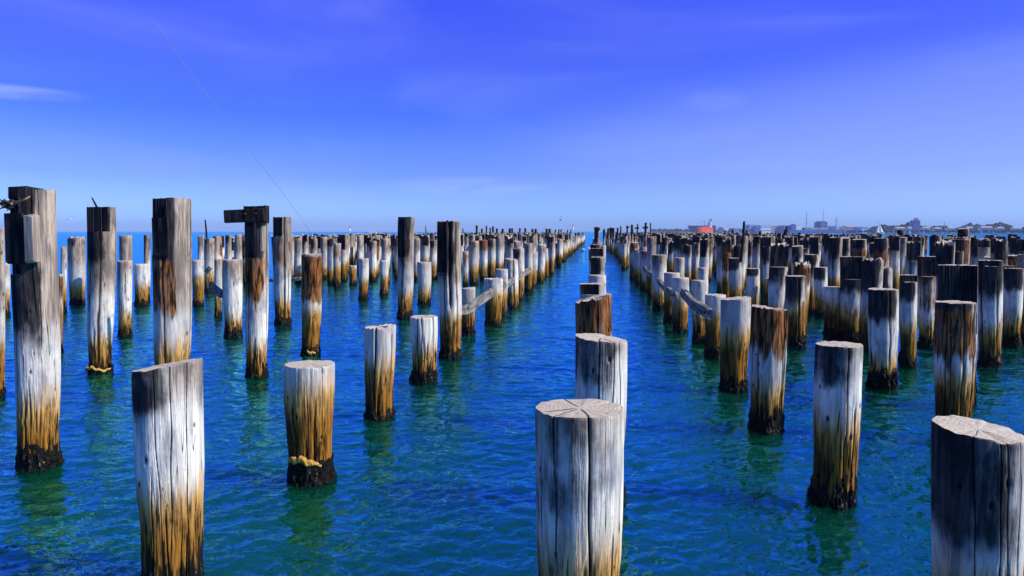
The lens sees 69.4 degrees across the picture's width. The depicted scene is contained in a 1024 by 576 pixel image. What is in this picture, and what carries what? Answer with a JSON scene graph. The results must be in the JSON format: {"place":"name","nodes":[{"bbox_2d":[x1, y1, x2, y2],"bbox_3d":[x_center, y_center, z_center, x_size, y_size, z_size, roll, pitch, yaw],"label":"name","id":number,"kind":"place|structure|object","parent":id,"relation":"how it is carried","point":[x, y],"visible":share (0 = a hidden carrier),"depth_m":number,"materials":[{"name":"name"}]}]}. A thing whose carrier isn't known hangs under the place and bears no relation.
{"place":"outdoors","nodes":[
{"label":"outdoors","id":0,"kind":"place"},
{"bbox_2d":[0,232,1023,575],"bbox_3d":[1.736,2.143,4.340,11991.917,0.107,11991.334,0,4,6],"label":"water","id":1,"kind":"structure","parent":0,"point":[436,478],"depth_m":8.16,"materials":[{"name":"blue liquid"}]},
{"bbox_2d":[0,228,6,394],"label":"timber pile","id":2,"kind":"object","parent":1,"relation":"in","point":[3,390],"visible":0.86,"depth_m":11.04,"materials":[{"name":"grey wood"}]},
{"bbox_2d":[5,263,10,314],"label":"timber pile","id":3,"kind":"object","parent":1,"relation":"in","point":[7,288],"visible":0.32,"depth_m":21.98,"materials":[{"name":"grey wood"}]},
{"bbox_2d":[4,186,64,471],"bbox_3d":[-4.968,0.833,7.708,0.544,3.761,0.490,0,4,6],"label":"timber pile","id":4,"kind":"object","parent":1,"relation":"in","point":[30,230],"visible":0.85,"depth_m":7.54,"materials":[{"name":"grey wood"}]},
{"bbox_2d":[59,274,63,351],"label":"timber pile","id":5,"kind":"object","parent":1,"relation":"in","point":[61,299],"visible":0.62,"depth_m":15.22,"materials":[{"name":"grey wood"}]},
{"bbox_2d":[61,246,66,311],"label":"timber pile","id":6,"kind":"object","parent":1,"relation":"in","point":[64,260],"visible":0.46,"depth_m":22.78,"materials":[{"name":"grey wood"}]},
{"bbox_2d":[67,236,85,303],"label":"timber pile","id":7,"kind":"object","parent":1,"relation":"in","point":[76,263],"visible":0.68,"depth_m":25.15,"materials":[{"name":"grey wood"}]},
{"bbox_2d":[85,207,115,374],"bbox_3d":[-7.171,0.455,12.896,0.633,3.723,0.492,0,4,6],"label":"timber pile","id":8,"kind":"object","parent":1,"relation":"in","point":[101,254],"visible":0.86,"depth_m":12.71,"materials":[{"name":"grey wood"}]},
{"bbox_2d":[117,260,132,336],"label":"timber pile","id":9,"kind":"object","parent":1,"relation":"in","point":[124,287],"visible":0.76,"depth_m":17.41,"materials":[{"name":"grey wood"}]},
{"bbox_2d":[119,235,132,305],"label":"timber pile","id":10,"kind":"object","parent":1,"relation":"in","point":[125,247],"visible":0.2,"depth_m":24.39,"materials":[{"name":"grey wood"}]},
{"bbox_2d":[134,264,148,305],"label":"timber pile","id":11,"kind":"object","parent":1,"relation":"in","point":[141,277],"visible":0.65,"depth_m":24.65,"materials":[{"name":"grey wood"}]},
{"bbox_2d":[144,235,150,299],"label":"timber pile","id":12,"kind":"object","parent":1,"relation":"in","point":[147,244],"visible":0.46,"depth_m":26.53,"materials":[{"name":"grey wood"}]},
{"bbox_2d":[131,358,203,575],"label":"timber pile","id":13,"kind":"object","parent":1,"relation":"in","point":[168,420],"visible":0.99,"depth_m":5.09,"materials":[{"name":"white wood"}]},
{"bbox_2d":[152,198,191,364],"bbox_3d":[-4.942,0.594,10.758,0.659,3.772,0.578,0,4,6],"label":"timber pile","id":14,"kind":"object","parent":1,"relation":"in","point":[172,265],"visible":0.61,"depth_m":10.51,"materials":[{"name":"grey wood"}]},
{"bbox_2d":[192,260,203,305],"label":"timber pile","id":15,"kind":"object","parent":1,"relation":"in","point":[198,280],"visible":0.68,"depth_m":24.77,"materials":[{"name":"grey wood"}]},
{"bbox_2d":[204,238,214,291],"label":"timber pile","id":16,"kind":"object","parent":1,"relation":"in","point":[209,250],"visible":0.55,"depth_m":30.02,"materials":[{"name":"grey wood"}]},
{"bbox_2d":[214,259,221,317],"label":"timber pile","id":17,"kind":"object","parent":1,"relation":"in","point":[218,282],"visible":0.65,"depth_m":21.33,"materials":[{"name":"grey wood"}]},
{"bbox_2d":[223,259,242,337],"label":"timber pile","id":18,"kind":"object","parent":1,"relation":"in","point":[232,283],"visible":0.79,"depth_m":17.21,"materials":[{"name":"grey wood"}]},
{"bbox_2d":[243,205,268,378],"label":"timber pile","id":19,"kind":"object","parent":1,"relation":"in","point":[257,268],"visible":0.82,"depth_m":12.35,"materials":[{"name":"grey wood"}]},
{"bbox_2d":[223,208,264,222],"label":"cross beam","id":20,"kind":"structure","parent":19,"relation":"attached to","point":[243,215],"depth_m":12.07,"materials":[{"name":"wood"}]},
{"bbox_2d":[273,217,291,325],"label":"timber pile","id":21,"kind":"object","parent":1,"relation":"in","point":[282,245],"visible":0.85,"depth_m":19.52,"materials":[{"name":"grey wood"}]},
{"bbox_2d":[294,238,301,282],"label":"timber pile","id":22,"kind":"object","parent":1,"relation":"in","point":[298,247],"visible":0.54,"depth_m":35.53,"materials":[{"name":"grey wood"}]},
{"bbox_2d":[284,360,336,487],"bbox_3d":[-2.012,1.740,7.362,0.518,2.006,0.503,0,4,6],"label":"timber pile","id":23,"kind":"object","parent":1,"relation":"in","point":[309,388],"visible":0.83,"depth_m":7.15,"materials":[{"name":"brown wood"}]},
{"bbox_2d":[300,254,321,356],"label":"timber pile","id":24,"kind":"object","parent":1,"relation":"in","point":[311,286],"visible":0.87,"depth_m":14.75,"materials":[{"name":"brown wood"}]},
{"bbox_2d":[320,237,327,278],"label":"timber pile","id":25,"kind":"object","parent":1,"relation":"in","point":[323,245],"visible":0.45,"depth_m":38.80,"materials":[{"name":"grey wood"}]},
{"bbox_2d":[327,238,336,283],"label":"timber pile","id":26,"kind":"object","parent":1,"relation":"in","point":[330,274],"visible":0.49,"depth_m":34.83,"materials":[{"name":"grey wood"}]},
{"bbox_2d":[333,243,340,286],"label":"timber pile","id":27,"kind":"object","parent":1,"relation":"in","point":[337,263],"visible":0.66,"depth_m":33.02,"materials":[{"name":"grey wood"}]},
{"bbox_2d":[340,234,347,280],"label":"timber pile","id":28,"kind":"object","parent":1,"relation":"in","point":[344,241],"visible":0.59,"depth_m":37.19,"materials":[{"name":"grey wood"}]},
{"bbox_2d":[358,258,368,299],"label":"timber pile","id":29,"kind":"object","parent":1,"relation":"in","point":[363,276],"visible":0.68,"depth_m":26.62,"materials":[{"name":"grey wood"}]},
{"bbox_2d":[369,241,376,280],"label":"timber pile","id":30,"kind":"object","parent":1,"relation":"in","point":[372,256],"visible":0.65,"depth_m":36.96,"materials":[{"name":"grey wood"}]},
{"bbox_2d":[363,324,395,420],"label":"timber pile","id":31,"kind":"object","parent":1,"relation":"in","point":[379,352],"visible":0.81,"depth_m":9.69,"materials":[{"name":"grey wood"}]},
{"bbox_2d":[379,260,388,294],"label":"timber pile","id":32,"kind":"object","parent":1,"relation":"in","point":[383,277],"visible":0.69,"depth_m":28.94,"materials":[{"name":"grey wood"}]},
{"bbox_2d":[381,238,389,283],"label":"timber pile","id":33,"kind":"object","parent":1,"relation":"in","point":[385,249],"visible":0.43,"depth_m":34.97,"materials":[{"name":"grey wood"}]},
{"bbox_2d":[396,217,414,318],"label":"timber pile","id":34,"kind":"object","parent":1,"relation":"in","point":[405,245],"visible":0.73,"depth_m":21.14,"materials":[{"name":"grey wood"}]},
{"bbox_2d":[409,315,437,382],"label":"timber pile","id":35,"kind":"object","parent":1,"relation":"in","point":[424,332],"visible":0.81,"depth_m":12.13,"materials":[{"name":"grey wood"}]},
{"bbox_2d":[417,262,430,304],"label":"timber pile","id":36,"kind":"object","parent":1,"relation":"in","point":[424,280],"visible":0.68,"depth_m":24.90,"materials":[{"name":"grey wood"}]},
{"bbox_2d":[430,240,436,279],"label":"timber pile","id":37,"kind":"object","parent":1,"relation":"in","point":[433,252],"visible":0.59,"depth_m":38.17,"materials":[{"name":"grey wood"}]},
{"bbox_2d":[437,220,462,358],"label":"timber pile","id":38,"kind":"object","parent":1,"relation":"in","point":[449,274],"visible":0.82,"depth_m":14.31,"materials":[{"name":"grey wood"}]},
{"bbox_2d":[462,288,493,314],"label":"timber beam","id":39,"kind":"structure","parent":38,"relation":"attached to","point":[471,306],"depth_m":16.33,"materials":[{"name":"grey wood"}]},
{"bbox_2d":[461,287,475,335],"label":"timber pile","id":40,"kind":"object","parent":1,"relation":"in","point":[468,321],"visible":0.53,"depth_m":17.52,"materials":[{"name":"brown wood"}]},
{"bbox_2d":[469,241,478,283],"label":"timber pile","id":41,"kind":"object","parent":1,"relation":"in","point":[473,259],"visible":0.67,"depth_m":35.03,"materials":[{"name":"grey wood"}]},
{"bbox_2d":[479,240,487,279],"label":"timber pile","id":42,"kind":"object","parent":1,"relation":"in","point":[483,253],"visible":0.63,"depth_m":37.58,"materials":[{"name":"grey wood"}]},
{"bbox_2d":[488,239,495,277],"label":"timber pile","id":43,"kind":"object","parent":1,"relation":"in","point":[491,256],"visible":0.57,"depth_m":38.82,"materials":[{"name":"grey wood"}]},
{"bbox_2d":[484,278,502,326],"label":"timber pile","id":44,"kind":"object","parent":1,"relation":"in","point":[493,309],"visible":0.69,"depth_m":19.33,"materials":[{"name":"brown wood"}]},
{"bbox_2d":[496,269,507,315],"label":"timber pile","id":45,"kind":"object","parent":1,"relation":"in","point":[502,273],"visible":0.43,"depth_m":21.66,"materials":[{"name":"grey wood"}]},
{"bbox_2d":[505,258,518,307],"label":"timber pile","id":46,"kind":"object","parent":1,"relation":"in","point":[511,265],"visible":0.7,"depth_m":24.06,"materials":[{"name":"grey wood"}]},
{"bbox_2d":[513,248,523,298],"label":"timber pile","id":47,"kind":"object","parent":1,"relation":"in","point":[518,254],"visible":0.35,"depth_m":27.22,"materials":[{"name":"grey wood"}]},
{"bbox_2d":[524,243,532,292],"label":"timber pile","id":48,"kind":"object","parent":1,"relation":"in","point":[528,254],"visible":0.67,"depth_m":30.05,"materials":[{"name":"grey wood"}]},
{"bbox_2d":[537,244,545,281],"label":"timber pile","id":49,"kind":"object","parent":1,"relation":"in","point":[541,250],"visible":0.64,"depth_m":36.18,"materials":[{"name":"grey wood"}]},
{"bbox_2d":[549,235,554,273],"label":"timber pile","id":50,"kind":"object","parent":1,"relation":"in","point":[551,253],"visible":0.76,"depth_m":43.61,"materials":[{"name":"grey wood"}]},
{"bbox_2d":[535,399,623,575],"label":"timber pile","id":51,"kind":"object","parent":1,"relation":"in","point":[579,476],"visible":1,"depth_m":3.82,"materials":[{"name":"grey wood"}]},
{"bbox_2d":[580,283,603,298],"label":"timber pile","id":52,"kind":"object","parent":1,"relation":"in","point":[591,289],"visible":0.2,"depth_m":13.05,"materials":[{"name":"grey wood"}]},
{"bbox_2d":[575,293,611,335],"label":"timber pile","id":53,"kind":"object","parent":1,"relation":"in","point":[593,314],"visible":0.26,"depth_m":9.10,"materials":[{"name":"brown wood"}]},
{"bbox_2d":[591,257,604,274],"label":"timber pile","id":54,"kind":"object","parent":1,"relation":"in","point":[597,265],"visible":0.3,"depth_m":20.70,"materials":[{"name":"grey wood"}]},
{"bbox_2d":[575,333,626,504],"bbox_3d":[0.809,1.605,6.743,0.505,2.370,0.511,0,4,6],"label":"timber pile","id":55,"kind":"object","parent":1,"relation":"in","point":[600,366],"visible":0.35,"depth_m":6.49,"materials":[{"name":"grey wood"}]},
{"bbox_2d":[222,225,1016,272],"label":"piles","id":56,"kind":"object","parent":1,"relation":"in","point":[567,243],"visible":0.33,"depth_m":58.54,"materials":[{"name":"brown wood"}]},
{"bbox_2d":[647,236,655,297],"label":"timber pile","id":57,"kind":"object","parent":1,"relation":"in","point":[651,246],"visible":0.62,"depth_m":27.47,"materials":[{"name":"grey wood"}]},
{"bbox_2d":[651,255,665,309],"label":"timber pile","id":58,"kind":"object","parent":1,"relation":"in","point":[658,266],"visible":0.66,"depth_m":23.29,"materials":[{"name":"grey wood"}]},
{"bbox_2d":[663,272,679,322],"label":"timber pile","id":59,"kind":"object","parent":1,"relation":"in","point":[668,317],"visible":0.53,"depth_m":20.01,"materials":[{"name":"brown wood"}]},
{"bbox_2d":[672,277,688,332],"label":"timber pile","id":60,"kind":"object","parent":1,"relation":"in","point":[680,313],"visible":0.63,"depth_m":18.20,"materials":[{"name":"brown wood"}]},
{"bbox_2d":[683,236,691,282],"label":"timber pile","id":61,"kind":"object","parent":1,"relation":"in","point":[687,248],"visible":0.52,"depth_m":35.33,"materials":[{"name":"grey wood"}]},
{"bbox_2d":[690,235,700,287],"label":"timber pile","id":62,"kind":"object","parent":1,"relation":"in","point":[695,256],"visible":0.69,"depth_m":32.65,"materials":[{"name":"grey wood"}]},
{"bbox_2d":[691,280,707,343],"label":"timber pile","id":63,"kind":"object","parent":1,"relation":"in","point":[698,289],"visible":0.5,"depth_m":16.28,"materials":[{"name":"grey wood"}]},
{"bbox_2d":[700,237,708,272],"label":"timber pile","id":64,"kind":"object","parent":1,"relation":"in","point":[704,252],"visible":0.45,"depth_m":30.54,"materials":[{"name":"grey wood"}]},
{"bbox_2d":[703,294,725,359],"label":"timber pile","id":65,"kind":"object","parent":1,"relation":"in","point":[712,337],"visible":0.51,"depth_m":14.28,"materials":[{"name":"brown wood"}]},
{"bbox_2d":[680,288,712,318],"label":"timber beam","id":66,"kind":"structure","parent":65,"relation":"attached to","point":[704,310],"depth_m":14.18,"materials":[{"name":"grey wood"}]},
{"bbox_2d":[716,236,726,293],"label":"timber pile","id":67,"kind":"object","parent":1,"relation":"in","point":[719,264],"visible":0.51,"depth_m":27.87,"materials":[{"name":"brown wood"}]},
{"bbox_2d":[722,239,730,297],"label":"timber pile","id":68,"kind":"object","parent":1,"relation":"in","point":[726,250],"visible":0.7,"depth_m":25.55,"materials":[{"name":"brown wood"}]},
{"bbox_2d":[718,296,750,392],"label":"timber pile","id":69,"kind":"object","parent":1,"relation":"in","point":[735,316],"visible":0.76,"depth_m":11.35,"materials":[{"name":"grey wood"}]},
{"bbox_2d":[728,258,741,296],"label":"timber pile","id":70,"kind":"object","parent":1,"relation":"in","point":[735,275],"visible":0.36,"depth_m":23.50,"materials":[{"name":"grey wood"}]},
{"bbox_2d":[746,268,759,305],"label":"timber pile","id":71,"kind":"object","parent":1,"relation":"in","point":[752,283],"visible":0.46,"depth_m":21.84,"materials":[{"name":"grey wood"}]},
{"bbox_2d":[752,236,761,267],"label":"timber pile","id":72,"kind":"object","parent":1,"relation":"in","point":[756,253],"visible":0.48,"depth_m":32.00,"materials":[{"name":"grey wood"}]},
{"bbox_2d":[760,237,771,305],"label":"timber pile","id":73,"kind":"object","parent":1,"relation":"in","point":[765,244],"visible":0.61,"depth_m":24.53,"materials":[{"name":"grey wood"}]},
{"bbox_2d":[747,304,787,434],"bbox_3d":[3.170,1.405,9.212,0.485,2.391,0.491,0,4,6],"label":"timber pile","id":74,"kind":"object","parent":1,"relation":"in","point":[768,342],"visible":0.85,"depth_m":9.02,"materials":[{"name":"brown wood"}]},
{"bbox_2d":[768,242,788,308],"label":"timber pile","id":75,"kind":"object","parent":1,"relation":"in","point":[778,263],"visible":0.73,"depth_m":18.48,"materials":[{"name":"grey wood"}]},
{"bbox_2d":[785,275,806,347],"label":"timber pile","id":76,"kind":"object","parent":1,"relation":"in","point":[795,295],"visible":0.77,"depth_m":15.83,"materials":[{"name":"brown wood"}]},
{"bbox_2d":[791,245,802,274],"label":"timber pile","id":77,"kind":"object","parent":1,"relation":"in","point":[797,253],"visible":0.34,"depth_m":29.60,"materials":[{"name":"grey wood"}]},
{"bbox_2d":[793,261,810,330],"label":"timber pile","id":78,"kind":"object","parent":1,"relation":"in","point":[802,269],"visible":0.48,"depth_m":18.40,"materials":[{"name":"brown wood"}]},
{"bbox_2d":[804,254,817,313],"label":"timber pile","id":79,"kind":"object","parent":1,"relation":"in","point":[812,259],"visible":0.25,"depth_m":22.35,"materials":[{"name":"brown wood"}]},
{"bbox_2d":[814,267,827,316],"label":"timber pile","id":80,"kind":"object","parent":1,"relation":"in","point":[820,278],"visible":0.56,"depth_m":21.37,"materials":[{"name":"grey wood"}]},
{"bbox_2d":[822,286,840,339],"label":"timber pile","id":81,"kind":"object","parent":1,"relation":"in","point":[831,311],"visible":0.65,"depth_m":16.99,"materials":[{"name":"grey wood"}]},
{"bbox_2d":[806,341,862,509],"bbox_3d":[2.948,1.643,6.746,0.457,2.292,0.452,0,4,6],"label":"timber pile","id":82,"kind":"object","parent":1,"relation":"in","point":[837,387],"visible":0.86,"depth_m":6.57,"materials":[{"name":"grey wood"}]},
{"bbox_2d":[827,237,842,286],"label":"timber pile","id":83,"kind":"object","parent":1,"relation":"in","point":[834,255],"visible":0.6,"depth_m":24.60,"materials":[{"name":"grey wood"}]},
{"bbox_2d":[840,256,864,342],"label":"timber pile","id":84,"kind":"object","parent":1,"relation":"in","point":[850,276],"visible":0.69,"depth_m":16.65,"materials":[{"name":"grey wood"}]},
{"bbox_2d":[852,239,866,257],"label":"timber pile","id":85,"kind":"object","parent":1,"relation":"in","point":[858,247],"visible":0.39,"depth_m":26.32,"materials":[{"name":"brown wood"}]},
{"bbox_2d":[858,257,883,352],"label":"timber pile","id":86,"kind":"object","parent":1,"relation":"in","point":[872,273],"visible":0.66,"depth_m":15.09,"materials":[{"name":"brown wood"}]},
{"bbox_2d":[873,238,887,267],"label":"timber pile","id":87,"kind":"object","parent":1,"relation":"in","point":[880,247],"visible":0.38,"depth_m":23.77,"materials":[{"name":"brown wood"}]},
{"bbox_2d":[865,288,898,391],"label":"timber pile","id":88,"kind":"object","parent":1,"relation":"in","point":[883,317],"visible":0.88,"depth_m":11.38,"materials":[{"name":"grey wood"}]},
{"bbox_2d":[889,236,899,288],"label":"timber pile","id":89,"kind":"object","parent":1,"relation":"in","point":[894,253],"visible":0.6,"depth_m":28.54,"materials":[{"name":"grey wood"}]},
{"bbox_2d":[900,237,906,274],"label":"timber pile","id":90,"kind":"object","parent":1,"relation":"in","point":[903,242],"visible":0.34,"depth_m":31.00,"materials":[{"name":"grey wood"}]},
{"bbox_2d":[897,274,917,368],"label":"timber pile","id":91,"kind":"object","parent":1,"relation":"in","point":[906,357],"visible":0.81,"depth_m":13.44,"materials":[{"name":"grey wood"}]},
{"bbox_2d":[905,240,920,316],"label":"timber pile","id":92,"kind":"object","parent":1,"relation":"in","point":[913,250],"visible":0.44,"depth_m":21.38,"materials":[{"name":"grey wood"}]},
{"bbox_2d":[917,256,935,348],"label":"timber pile","id":93,"kind":"object","parent":1,"relation":"in","point":[926,283],"visible":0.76,"depth_m":15.61,"materials":[{"name":"grey wood"}]},
{"bbox_2d":[934,240,954,300],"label":"timber pile","id":94,"kind":"object","parent":1,"relation":"in","point":[944,253],"visible":0.27,"depth_m":17.55,"materials":[{"name":"brown wood"}]},
{"bbox_2d":[934,300,976,417],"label":"timber pile","id":95,"kind":"object","parent":1,"relation":"in","point":[954,344],"visible":0.56,"depth_m":8.61,"materials":[{"name":"brown wood"}]},
{"bbox_2d":[948,239,963,264],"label":"timber pile","id":96,"kind":"object","parent":1,"relation":"in","point":[959,251],"visible":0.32,"depth_m":18.79,"materials":[{"name":"grey wood"}]},
{"bbox_2d":[937,264,977,407],"bbox_3d":[6.303,1.087,10.470,0.598,2.833,0.527,0,4,6],"label":"timber pile","id":97,"kind":"object","parent":1,"relation":"in","point":[957,282],"visible":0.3,"depth_m":10.32,"materials":[{"name":"brown wood"}]},
{"bbox_2d":[931,415,1023,575],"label":"timber pile","id":98,"kind":"object","parent":1,"relation":"in","point":[977,497],"visible":1,"depth_m":3.68,"materials":[{"name":"grey wood"}]},
{"bbox_2d":[977,239,989,264],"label":"timber pile","id":99,"kind":"object","parent":1,"relation":"in","point":[983,247],"visible":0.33,"depth_m":28.66,"materials":[{"name":"grey wood"}]},
{"bbox_2d":[977,260,1002,368],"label":"timber pile","id":100,"kind":"object","parent":1,"relation":"in","point":[990,298],"visible":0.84,"depth_m":13.34,"materials":[{"name":"grey wood"}]},
{"bbox_2d":[994,238,1007,265],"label":"timber pile","id":101,"kind":"object","parent":1,"relation":"in","point":[1001,249],"visible":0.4,"depth_m":21.26,"materials":[{"name":"grey wood"}]},
{"bbox_2d":[1001,268,1023,347],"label":"timber pile","id":102,"kind":"object","parent":1,"relation":"in","point":[1013,295],"visible":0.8,"depth_m":15.71,"materials":[{"name":"white wood"}]},
{"bbox_2d":[1017,254,1023,343],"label":"timber pile","id":103,"kind":"object","parent":1,"relation":"in","point":[1020,260],"visible":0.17,"depth_m":16.26,"materials":[{"name":"brown wood"}]},
{"bbox_2d":[0,0,1023,231],"label":"sky","id":104,"kind":"structure","parent":0,"point":[530,114],"materials":[{"name":"blue"}]},
{"bbox_2d":[741,231,1009,232],"bbox_3d":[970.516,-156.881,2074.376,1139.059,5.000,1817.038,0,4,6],"label":"shore","id":105,"kind":"structure","parent":0,"point":[889,232],"depth_m":1323.99,"materials":[{"name":"grey"}]},
{"bbox_2d":[651,221,1023,232],"bbox_3d":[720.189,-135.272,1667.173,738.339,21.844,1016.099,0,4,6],"label":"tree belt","id":106,"kind":"object","parent":105,"relation":"on","point":[889,228],"visible":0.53,"depth_m":1319.61,"materials":[{"name":"green plant"}]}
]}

